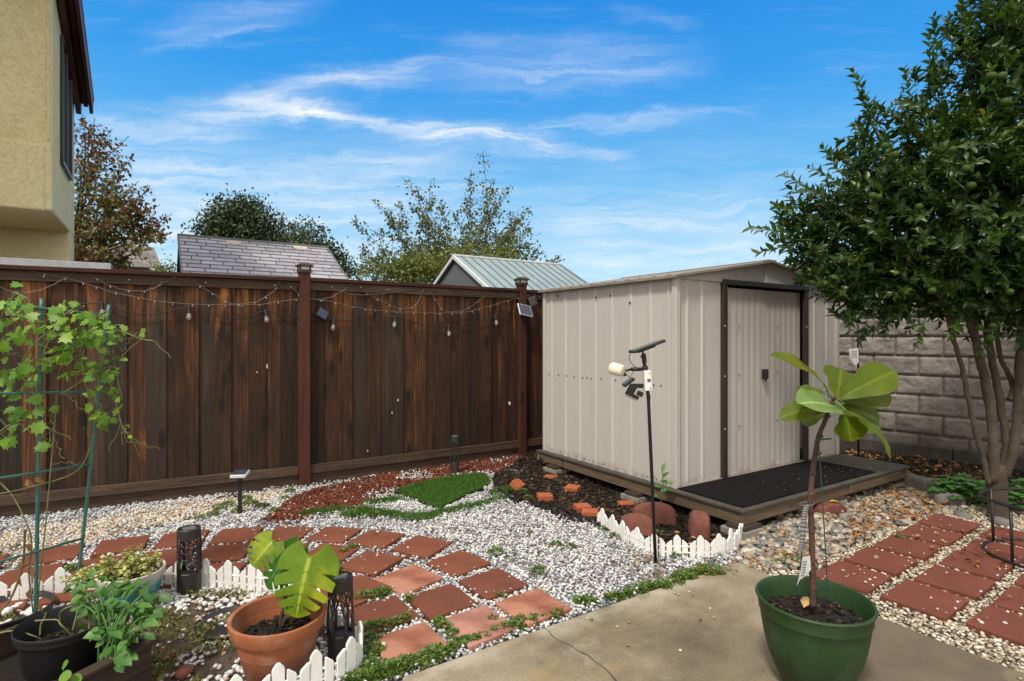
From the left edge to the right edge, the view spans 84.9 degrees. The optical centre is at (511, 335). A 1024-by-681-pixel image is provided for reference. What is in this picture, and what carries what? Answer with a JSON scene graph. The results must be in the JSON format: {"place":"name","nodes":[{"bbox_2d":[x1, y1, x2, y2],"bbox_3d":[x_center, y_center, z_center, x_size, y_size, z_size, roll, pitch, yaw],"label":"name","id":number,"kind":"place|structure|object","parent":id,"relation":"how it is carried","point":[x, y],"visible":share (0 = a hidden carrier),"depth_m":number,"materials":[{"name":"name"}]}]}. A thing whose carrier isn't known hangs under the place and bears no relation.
{"place":"outdoors","nodes":[
{"label":"outdoors","id":0,"kind":"place"},
{"bbox_2d":[0,0,93,260],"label":"stucco house","id":1,"kind":"structure","parent":0,"point":[46,85],"depth_m":5.99,"materials":[{"name":"beige paint"}]},
{"bbox_2d":[60,34,72,180],"bbox_3d":[-5.445,-2.740,6.841,0.045,1.490,0.870,0,0,-33],"label":"window","id":2,"kind":"structure","parent":1,"relation":"in","point":[66,85],"depth_m":6.78,"materials":[{"name":"black glass"}]},
{"bbox_2d":[86,243,159,270],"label":"distant house","id":3,"kind":"structure","parent":0,"point":[138,263],"depth_m":20.02,"materials":[{"name":"beige"}]},
{"bbox_2d":[111,591,334,680],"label":"planting bed","id":4,"kind":"object","parent":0,"point":[228,658],"visible":0.05,"depth_m":2.50,"materials":[{"name":"brown soil"}]},
{"bbox_2d":[0,590,54,630],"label":"plant tray","id":5,"kind":"object","parent":4,"relation":"on","point":[44,594],"visible":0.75,"depth_m":2.79,"materials":[{"name":"black plastic"}]},
{"bbox_2d":[0,299,110,612],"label":"trellis","id":6,"kind":"object","parent":4,"relation":"on","point":[41,308],"visible":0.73,"depth_m":2.75,"materials":[{"name":"metal"}]},
{"bbox_2d":[0,281,169,612],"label":"climbing vine","id":7,"kind":"object","parent":6,"relation":"attached to","point":[90,339],"visible":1,"depth_m":2.72,"materials":[{"name":"green plant"}]},
{"bbox_2d":[0,618,158,680],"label":"planter box","id":8,"kind":"object","parent":4,"relation":"on","point":[140,669],"visible":0.21,"depth_m":2.18,"materials":[{"name":"brown wood"}]},
{"bbox_2d":[11,601,111,680],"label":"nursery pot","id":9,"kind":"object","parent":8,"relation":"in","point":[51,652],"visible":0.81,"depth_m":2.16,"materials":[{"name":"plastic"}]},
{"bbox_2d":[0,590,93,639],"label":"sprawling plant","id":10,"kind":"object","parent":9,"relation":"in","point":[80,625],"visible":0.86,"depth_m":2.23,"materials":[{"name":"green plant"}]},
{"bbox_2d":[62,569,172,672],"bbox_3d":[-1.529,1.109,2.212,0.642,0.284,0.289,0,0,35],"label":"bushy plant","id":11,"kind":"object","parent":8,"relation":"in","point":[117,613],"visible":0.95,"depth_m":2.17,"materials":[{"name":"green plant"}]},
{"bbox_2d":[94,557,165,601],"bbox_3d":[-1.946,1.295,2.860,0.306,0.210,0.306,0,0,0],"label":"teal pot","id":12,"kind":"object","parent":4,"relation":"on","point":[156,577],"visible":0.35,"depth_m":2.82,"materials":[{"name":"ceramic"}]},
{"bbox_2d":[59,544,161,589],"bbox_3d":[-2.006,1.184,2.855,0.409,0.241,0.417,0,0,0],"label":"jade plant","id":13,"kind":"object","parent":12,"relation":"in","point":[116,569],"visible":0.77,"depth_m":2.87,"materials":[{"name":"green plant"}]},
{"bbox_2d":[0,585,325,680],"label":"moss","id":14,"kind":"object","parent":4,"relation":"on","point":[174,637],"visible":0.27,"depth_m":2.60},
{"bbox_2d":[1,586,335,680],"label":"bed pebbles","id":15,"kind":"object","parent":4,"relation":"on","point":[182,603],"visible":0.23,"depth_m":2.84,"materials":[{"name":"white stone"}]},
{"bbox_2d":[176,524,201,597],"bbox_3d":[-1.759,1.228,3.053,0.126,0.365,0.124,0,0,-39],"label":"solar lantern","id":16,"kind":"object","parent":15,"relation":"on","point":[190,579],"visible":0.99,"depth_m":3.02,"materials":[{"name":"brown metal"}]},
{"bbox_2d":[194,605,241,643],"bbox_3d":[-1.347,1.382,2.685,0.312,0.036,0.312,0,0,0],"label":"pot saucer","id":17,"kind":"object","parent":15,"relation":"on","point":[217,630],"visible":0.28,"depth_m":2.67,"materials":[{"name":"black plastic"}]},
{"bbox_2d":[227,594,326,680],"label":"terracotta pot","id":18,"kind":"object","parent":15,"relation":"on","point":[262,641],"visible":0.87,"depth_m":2.23,"materials":[{"name":"ceramic"}]},
{"bbox_2d":[247,531,342,627],"bbox_3d":[-0.922,1.021,2.329,0.422,0.359,0.213,0,0,0],"label":"split leaf plant","id":19,"kind":"object","parent":18,"relation":"in","point":[303,573],"visible":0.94,"depth_m":2.29,"materials":[{"name":"green plant"}]},
{"bbox_2d":[326,571,354,667],"bbox_3d":[-0.740,1.222,2.416,0.117,0.375,0.106,0,0,-13],"label":"solar lantern","id":20,"kind":"object","parent":15,"relation":"on","point":[338,637],"visible":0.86,"depth_m":2.38,"materials":[{"name":"brown metal"}]},
{"bbox_2d":[0,558,362,680],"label":"picket edging","id":21,"kind":"object","parent":4,"relation":"on","point":[349,658],"visible":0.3,"depth_m":2.90,"materials":[{"name":"white plastic"}]},
{"bbox_2d":[171,664,194,680],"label":"brick fragment","id":22,"kind":"object","parent":4,"relation":"on","point":[183,672],"visible":0.97,"depth_m":2.29,"materials":[{"name":"red brick"}]},
{"bbox_2d":[177,233,348,279],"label":"roof","id":23,"kind":"structure","parent":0,"point":[212,254],"depth_m":7.95,"materials":[{"name":"tile"}]},
{"bbox_2d":[0,456,743,680],"bbox_3d":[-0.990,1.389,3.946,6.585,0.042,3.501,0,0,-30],"label":"white gravel","id":24,"kind":"structure","parent":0,"point":[508,515],"depth_m":3.79,"materials":[{"name":"gravel"}]},
{"bbox_2d":[0,562,65,588],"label":"square paver","id":25,"kind":"object","parent":24,"relation":"on","point":[8,578],"visible":0.42,"depth_m":3.22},
{"bbox_2d":[11,513,1023,655],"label":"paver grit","id":26,"kind":"object","parent":25,"relation":"on","point":[1007,611],"visible":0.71,"depth_m":3.23,"materials":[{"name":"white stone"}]},
{"bbox_2d":[18,543,84,568],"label":"square paver","id":27,"kind":"object","parent":24,"relation":"on","point":[65,552],"visible":0.44,"depth_m":3.49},
{"bbox_2d":[38,583,98,606],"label":"square paver","id":28,"kind":"object","parent":24,"relation":"on","point":[65,598],"visible":0.13,"depth_m":2.91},
{"bbox_2d":[91,535,150,558],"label":"square paver","id":29,"kind":"object","parent":24,"relation":"on","point":[117,546],"visible":0.73,"depth_m":3.65,"materials":[{"name":"concrete"}]},
{"bbox_2d":[0,488,300,564],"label":"cream gravel","id":30,"kind":"structure","parent":24,"relation":"on","point":[117,519],"depth_m":4.11,"materials":[{"name":"gravel"}]},
{"bbox_2d":[146,547,195,566],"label":"square paver","id":31,"kind":"object","parent":24,"relation":"on","point":[169,557],"visible":0.25,"depth_m":3.48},
{"bbox_2d":[153,529,209,549],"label":"square paver","id":32,"kind":"object","parent":24,"relation":"on","point":[166,540],"visible":0.52,"depth_m":3.74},
{"bbox_2d":[193,543,251,566],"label":"square paver","id":33,"kind":"object","parent":24,"relation":"on","point":[225,553],"visible":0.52,"depth_m":3.53,"materials":[{"name":"concrete"}]},
{"bbox_2d":[208,526,263,545],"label":"square paver","id":34,"kind":"object","parent":24,"relation":"on","point":[233,536],"visible":0.62,"depth_m":3.83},
{"bbox_2d":[230,469,249,513],"bbox_3d":[-2.122,1.232,4.368,0.115,0.357,0.116,0,0,-8],"label":"solar path light","id":35,"kind":"object","parent":24,"relation":"on","point":[239,474],"visible":0.81,"depth_m":4.36,"materials":[{"name":"black plastic"}]},
{"bbox_2d":[272,526,314,541],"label":"square paver","id":36,"kind":"object","parent":24,"relation":"on","point":[283,533],"visible":0.42,"depth_m":3.90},
{"bbox_2d":[305,527,361,545],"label":"square paver","id":37,"kind":"object","parent":24,"relation":"on","point":[336,535],"visible":0.73,"depth_m":3.84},
{"bbox_2d":[308,543,359,562],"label":"square paver","id":38,"kind":"object","parent":24,"relation":"on","point":[342,557],"visible":0.39,"depth_m":3.57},
{"bbox_2d":[321,574,391,607],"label":"square paver","id":39,"kind":"object","parent":24,"relation":"on","point":[360,582],"visible":0.4,"depth_m":3.04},
{"bbox_2d":[339,550,403,578],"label":"square paver","id":40,"kind":"object","parent":24,"relation":"on","point":[371,563],"visible":0.72,"depth_m":3.36,"materials":[{"name":"concrete"}]},
{"bbox_2d":[348,529,405,552],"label":"square paver","id":41,"kind":"object","parent":24,"relation":"on","point":[381,540],"visible":0.69,"depth_m":3.77,"materials":[{"name":"concrete"}]},
{"bbox_2d":[349,595,419,639],"bbox_3d":[-0.645,1.390,2.765,0.282,0.043,0.282,0,0,-38],"label":"square paver","id":42,"kind":"object","parent":24,"relation":"on","point":[392,606],"visible":0.48,"depth_m":2.77,"materials":[{"name":"concrete"}]},
{"bbox_2d":[257,455,523,526],"bbox_3d":[-0.932,1.381,5.383,0.843,0.044,3.160,0,0,45],"label":"lava rock","id":43,"kind":"object","parent":24,"relation":"on","point":[325,498],"visible":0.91,"depth_m":5.06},
{"bbox_2d":[295,484,514,520],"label":"grass tufts","id":44,"kind":"object","parent":24,"relation":"on","point":[435,512],"visible":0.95,"depth_m":4.39,"materials":[{"name":"plant"}]},
{"bbox_2d":[374,564,442,599],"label":"square paver","id":45,"kind":"object","parent":24,"relation":"on","point":[413,578],"visible":0.72,"depth_m":3.15,"materials":[{"name":"concrete"}]},
{"bbox_2d":[371,622,451,677],"bbox_3d":[-0.455,1.393,2.497,0.282,0.043,0.282,0,0,-35],"label":"square paver","id":46,"kind":"object","parent":24,"relation":"on","point":[413,638],"visible":0.63,"depth_m":2.52,"materials":[{"name":"concrete"}]},
{"bbox_2d":[392,535,451,561],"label":"square paver","id":47,"kind":"object","parent":24,"relation":"on","point":[421,547],"visible":0.86,"depth_m":3.62,"materials":[{"name":"concrete"}]},
{"bbox_2d":[406,584,477,621],"bbox_3d":[-0.367,1.393,2.914,0.282,0.043,0.282,1,0,-36],"label":"square paver","id":48,"kind":"object","parent":24,"relation":"on","point":[447,600],"visible":0.66,"depth_m":2.89,"materials":[{"name":"concrete"}]},
{"bbox_2d":[394,471,490,509],"bbox_3d":[-0.556,1.370,5.081,0.689,0.060,1.056,0,0,35],"label":"turf patch","id":49,"kind":"object","parent":24,"relation":"on","point":[444,491],"visible":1,"depth_m":4.98,"materials":[{"name":"plant"}]},
{"bbox_2d":[451,435,458,473],"bbox_3d":[-0.574,1.208,5.640,0.101,0.405,0.091,0,0,-35],"label":"solar lantern","id":50,"kind":"object","parent":24,"relation":"on","point":[454,463],"visible":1,"depth_m":5.60,"materials":[{"name":"brown metal"}]},
{"bbox_2d":[426,550,490,581],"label":"square paver","id":51,"kind":"object","parent":24,"relation":"on","point":[456,562],"visible":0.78,"depth_m":3.37,"materials":[{"name":"concrete"}]},
{"bbox_2d":[438,605,517,652],"bbox_3d":[-0.164,1.390,2.662,0.282,0.043,0.282,0,0,-38],"label":"square paver","id":52,"kind":"object","parent":24,"relation":"on","point":[474,620],"visible":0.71,"depth_m":2.65,"materials":[{"name":"concrete"}]},
{"bbox_2d":[459,568,527,605],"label":"square paver","id":53,"kind":"object","parent":24,"relation":"on","point":[490,582],"visible":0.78,"depth_m":3.09,"materials":[{"name":"concrete"}]},
{"bbox_2d":[54,486,973,680],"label":"weeds","id":54,"kind":"object","parent":24,"relation":"on","point":[381,668],"visible":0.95,"depth_m":2.70,"materials":[{"name":"green plant"}]},
{"bbox_2d":[495,588,570,631],"bbox_3d":[0.105,1.388,2.847,0.282,0.043,0.282,0,0,-36],"label":"square paver","id":55,"kind":"object","parent":24,"relation":"on","point":[537,600],"visible":0.78,"depth_m":2.83,"materials":[{"name":"concrete"}]},
{"bbox_2d":[620,513,652,536],"bbox_3d":[0.884,1.345,3.936,0.240,0.189,0.124,0,-22,26],"label":"edging stone","id":56,"kind":"object","parent":24,"relation":"on","point":[640,521],"visible":0.64,"depth_m":3.89,"materials":[{"name":"stone"}]},
{"bbox_2d":[608,339,665,566],"bbox_3d":[0.765,0.736,3.424,0.353,1.430,0.150,0,0,0],"label":"camera pole","id":57,"kind":"object","parent":24,"relation":"on","point":[616,369],"visible":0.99,"depth_m":3.41,"materials":[{"name":"black plastic"}]},
{"bbox_2d":[433,254,586,289],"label":"metal roof shed","id":58,"kind":"structure","parent":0,"point":[468,270],"depth_m":9.05,"materials":[{"name":"grey"}]},
{"bbox_2d":[74,0,1023,283],"label":"sky","id":59,"kind":"structure","parent":0,"point":[639,137],"materials":[{"name":"blue"}]},
{"bbox_2d":[495,464,726,553],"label":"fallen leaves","id":60,"kind":"object","parent":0,"point":[613,507],"visible":0.13,"depth_m":4.68,"materials":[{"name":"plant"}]},
{"bbox_2d":[491,452,733,554],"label":"bark mulch","id":61,"kind":"object","parent":60,"relation":"on","point":[595,487],"visible":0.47,"depth_m":4.79,"materials":[{"name":"wood"}]},
{"bbox_2d":[535,501,599,526],"bbox_3d":[0.391,1.379,4.311,0.074,0.063,0.700,0,0,-40],"label":"plastic edging","id":62,"kind":"object","parent":61,"relation":"on","point":[575,519],"visible":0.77,"depth_m":4.21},
{"bbox_2d":[597,508,742,560],"bbox_3d":[1.038,1.335,3.752,1.002,0.170,0.476,0,0,17],"label":"picket edging","id":63,"kind":"object","parent":61,"relation":"on","point":[721,544],"visible":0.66,"depth_m":3.57,"materials":[{"name":"white plastic"}]},
{"bbox_2d":[688,510,709,539],"bbox_3d":[1.296,1.324,3.883,0.124,0.215,0.205,4,1,12],"label":"edging stone","id":64,"kind":"object","parent":61,"relation":"on","point":[699,523],"visible":0.88,"depth_m":3.80,"materials":[{"name":"stone"}]},
{"bbox_2d":[536,448,910,540],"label":"wooden deck","id":65,"kind":"structure","parent":61,"relation":"on","point":[890,474],"depth_m":4.59,"materials":[{"name":"brown wood"}]},
{"bbox_2d":[538,259,845,488],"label":"garden shed","id":66,"kind":"structure","parent":65,"relation":"on","point":[725,385],"depth_m":4.93,"materials":[{"name":"beige paint"}]},
{"bbox_2d":[728,288,768,474],"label":"door","id":67,"kind":"structure","parent":66,"relation":"in","point":[748,374],"depth_m":4.89,"materials":[{"name":"paint"}]},
{"bbox_2d":[766,291,799,466],"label":"door","id":68,"kind":"structure","parent":66,"relation":"in","point":[782,308],"depth_m":5.19,"materials":[{"name":"paint"}]},
{"bbox_2d":[678,460,875,506],"bbox_3d":[2.240,1.188,4.632,1.892,0.016,0.570,0,0,-33],"label":"door mat","id":69,"kind":"object","parent":65,"relation":"on","point":[751,489],"depth_m":4.51,"materials":[{"name":"black rubber"}]},
{"bbox_2d":[632,502,675,527],"bbox_3d":[1.043,1.329,4.122,0.312,0.208,0.088,0,-8,3],"label":"edging stone","id":70,"kind":"object","parent":60,"relation":"on","point":[665,514],"visible":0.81,"depth_m":4.08,"materials":[{"name":"stone"}]},
{"bbox_2d":[402,562,1023,680],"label":"patio","id":71,"kind":"structure","parent":0,"point":[664,626],"depth_m":2.45,"materials":[{"name":"concrete"}]},
{"bbox_2d":[252,526,1022,679],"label":"stray pebbles","id":72,"kind":"object","parent":71,"relation":"on","point":[842,570],"visible":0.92,"depth_m":2.73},
{"bbox_2d":[755,575,878,680],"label":"fig pot","id":73,"kind":"object","parent":71,"relation":"on","point":[829,639],"visible":0.93,"depth_m":2.11,"materials":[{"name":"green plastic"}]},
{"bbox_2d":[771,352,898,608],"bbox_3d":[1.266,0.566,2.162,0.530,1.002,0.294,0,0,0],"label":"fiddle fig","id":74,"kind":"object","parent":73,"relation":"in","point":[864,391],"visible":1,"depth_m":2.19,"materials":[{"name":"green plant"}]},
{"bbox_2d":[797,438,831,598],"bbox_3d":[1.168,0.712,2.187,0.151,0.624,0.064,0,0,-21],"label":"plant support","id":75,"kind":"object","parent":74,"relation":"attached to","point":[805,567],"visible":1,"depth_m":2.17,"materials":[{"name":"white metal"}]},
{"bbox_2d":[726,490,1023,672],"bbox_3d":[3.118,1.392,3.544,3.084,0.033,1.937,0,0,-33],"label":"pea gravel","id":76,"kind":"structure","parent":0,"point":[919,627],"depth_m":2.91,"materials":[{"name":"gravel"}]},
{"bbox_2d":[813,500,846,517],"bbox_3d":[2.467,1.365,4.422,0.256,0.135,0.214,0,0,-14],"label":"edging stone","id":77,"kind":"object","parent":76,"relation":"on","point":[836,508],"visible":0.43,"depth_m":4.33,"materials":[{"name":"stone"}]},
{"bbox_2d":[816,560,890,596],"bbox_3d":[1.950,1.393,3.212,0.334,0.044,0.285,-1,1,-36],"label":"rectangular paver","id":78,"kind":"object","parent":76,"relation":"on","point":[855,581],"visible":0.71,"depth_m":3.19,"materials":[{"name":"concrete"}]},
{"bbox_2d":[735,485,975,569],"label":"river pebbles","id":79,"kind":"object","parent":76,"relation":"on","point":[748,545],"visible":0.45,"depth_m":3.98,"materials":[{"name":"gravel"}]},
{"bbox_2d":[844,546,917,578],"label":"rectangular paver","id":80,"kind":"object","parent":76,"relation":"on","point":[890,564],"visible":0.69,"depth_m":3.40,"materials":[{"name":"concrete"}]},
{"bbox_2d":[742,0,1023,519],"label":"citrus tree","id":81,"kind":"object","parent":76,"relation":"on","point":[928,266],"visible":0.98,"depth_m":4.11,"materials":[{"name":"green plant"}]},
{"bbox_2d":[873,535,941,561],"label":"rectangular paver","id":82,"kind":"object","parent":76,"relation":"on","point":[913,547],"visible":0.74,"depth_m":3.62,"materials":[{"name":"concrete"}]},
{"bbox_2d":[904,475,926,489],"bbox_3d":[3.676,1.351,5.070,0.154,0.162,0.221,0,0,-34],"label":"grey edging stone","id":83,"kind":"object","parent":76,"relation":"on","point":[916,482],"visible":0.52,"depth_m":5.03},
{"bbox_2d":[881,579,968,624],"bbox_3d":[2.161,1.388,2.931,0.334,0.043,0.285,-1,2,-35],"label":"rectangular paver","id":84,"kind":"object","parent":76,"relation":"on","point":[911,595],"visible":0.77,"depth_m":2.90,"materials":[{"name":"concrete"}]},
{"bbox_2d":[897,524,963,548],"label":"rectangular paver","id":85,"kind":"object","parent":76,"relation":"on","point":[928,534],"visible":0.7,"depth_m":3.85,"materials":[{"name":"concrete"}]},
{"bbox_2d":[931,490,965,505],"bbox_3d":[3.576,1.349,4.591,0.226,0.160,0.154,0,0,10],"label":"grey edging stone","id":86,"kind":"object","parent":76,"relation":"on","point":[938,497],"visible":0.63,"depth_m":4.53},
{"bbox_2d":[918,514,980,536],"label":"rectangular paver","id":87,"kind":"object","parent":76,"relation":"on","point":[955,525],"visible":0.7,"depth_m":4.08,"materials":[{"name":"concrete"}]},
{"bbox_2d":[914,565,995,600],"bbox_3d":[2.487,1.390,3.147,0.334,0.043,0.285,0,-1,-35],"label":"rectangular paver","id":88,"kind":"object","parent":76,"relation":"on","point":[962,584],"visible":0.74,"depth_m":3.12,"materials":[{"name":"concrete"}]},
{"bbox_2d":[925,473,986,505],"bbox_3d":[3.726,1.276,4.632,0.560,0.251,0.445,0,0,0],"label":"clover clump","id":89,"kind":"object","parent":76,"relation":"on","point":[968,488],"visible":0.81,"depth_m":4.58,"materials":[{"name":"green plant"}]},
{"bbox_2d":[938,549,1012,582],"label":"rectangular paver","id":90,"kind":"object","parent":76,"relation":"on","point":[988,569],"visible":0.69,"depth_m":3.35,"materials":[{"name":"concrete"}]},
{"bbox_2d":[961,538,1023,563],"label":"rectangular paver","id":91,"kind":"object","parent":76,"relation":"on","point":[1004,549],"visible":0.64,"depth_m":3.59,"materials":[{"name":"concrete"}]},
{"bbox_2d":[966,605,1023,648],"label":"rectangular paver","id":92,"kind":"object","parent":76,"relation":"on","point":[1012,631],"visible":0.84,"depth_m":2.65,"materials":[{"name":"concrete"}]},
{"bbox_2d":[978,487,1023,568],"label":"plant cage","id":93,"kind":"object","parent":76,"relation":"on","point":[1011,508],"visible":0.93,"depth_m":3.49,"materials":[{"name":"black metal"}]},
{"bbox_2d":[978,478,1023,510],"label":"clover clump","id":94,"kind":"object","parent":76,"relation":"on","point":[1016,494],"visible":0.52,"depth_m":4.48,"materials":[{"name":"green plant"}]},
{"bbox_2d":[979,526,1023,547],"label":"rectangular paver","id":95,"kind":"object","parent":76,"relation":"on","point":[1000,532],"visible":0.48,"depth_m":3.85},
{"bbox_2d":[993,586,1023,614],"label":"rectangular paver","id":96,"kind":"object","parent":76,"relation":"on","point":[1015,602],"visible":0.76,"depth_m":2.90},
{"bbox_2d":[839,449,1022,485],"bbox_3d":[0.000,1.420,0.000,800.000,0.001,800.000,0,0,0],"label":"ground","id":97,"kind":"structure","parent":0,"point":[950,471],"depth_m":5.95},
{"bbox_2d":[0,257,112,268],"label":"patio cover","id":98,"kind":"object","parent":97,"relation":"on","point":[32,262],"visible":0.35,"depth_m":5.87,"materials":[{"name":"white paint"}]},
{"bbox_2d":[74,115,172,269],"bbox_3d":[-8.514,-1.764,12.056,2.894,6.351,2.439,0,0,0],"label":"autumn tree","id":99,"kind":"object","parent":97,"relation":"on","point":[86,234],"visible":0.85,"depth_m":11.79,"materials":[{"name":"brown plant"}]},
{"bbox_2d":[173,183,307,242],"bbox_3d":[-12.840,-2.904,26.906,6.281,8.659,3.733,0,0,14],"label":"evergreen tree","id":100,"kind":"object","parent":97,"relation":"on","point":[244,218],"visible":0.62,"depth_m":26.25,"materials":[{"name":"green plant"}]},
{"bbox_2d":[0,262,542,521],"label":"wooden fence","id":101,"kind":"object","parent":97,"relation":"on","point":[206,408],"visible":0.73,"depth_m":5.08,"materials":[{"name":"brown wood"}]},
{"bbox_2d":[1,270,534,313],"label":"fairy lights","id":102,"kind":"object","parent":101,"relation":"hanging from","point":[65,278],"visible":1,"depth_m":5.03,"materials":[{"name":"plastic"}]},
{"bbox_2d":[65,302,513,335],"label":"string lights","id":103,"kind":"object","parent":101,"relation":"attached to","point":[189,317],"visible":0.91,"depth_m":5.03,"materials":[{"name":"black plastic"}]},
{"bbox_2d":[277,214,364,279],"bbox_3d":[-8.428,-2.033,25.086,3.957,6.920,2.613,0,0,0],"label":"evergreen tree","id":104,"kind":"object","parent":97,"relation":"on","point":[302,237],"visible":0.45,"depth_m":24.76,"materials":[{"name":"green plant"}]},
{"bbox_2d":[345,231,529,283],"bbox_3d":[-1.603,-0.462,12.535,4.035,3.744,1.897,0,0,0],"label":"leafy shrub","id":105,"kind":"object","parent":97,"relation":"on","point":[422,272],"visible":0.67,"depth_m":12.25,"materials":[{"name":"green plant"}]},
{"bbox_2d":[350,153,564,283],"bbox_3d":[-1.470,-1.771,13.980,5.583,6.365,2.508,0,0,0],"label":"sparse tree","id":106,"kind":"object","parent":97,"relation":"on","point":[511,231],"visible":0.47,"depth_m":13.69,"materials":[{"name":"green plant"}]},
{"bbox_2d":[81,449,1021,669],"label":"fallen leaves","id":107,"kind":"object","parent":97,"relation":"on","point":[873,514],"visible":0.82,"depth_m":4.20,"materials":[{"name":"plant"}]},
{"bbox_2d":[787,251,1023,455],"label":"block wall","id":108,"kind":"structure","parent":97,"relation":"on","point":[928,405],"depth_m":6.48,"materials":[{"name":"concrete"}]},
{"bbox_2d":[839,437,1023,472],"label":"concrete curb","id":109,"kind":"structure","parent":97,"relation":"on","point":[949,454],"depth_m":6.40,"materials":[{"name":"concrete"}]},
{"bbox_2d":[839,448,1023,512],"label":"soil clods","id":110,"kind":"object","parent":97,"relation":"on","point":[901,460],"visible":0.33,"depth_m":5.97,"materials":[{"name":"brown soil"}]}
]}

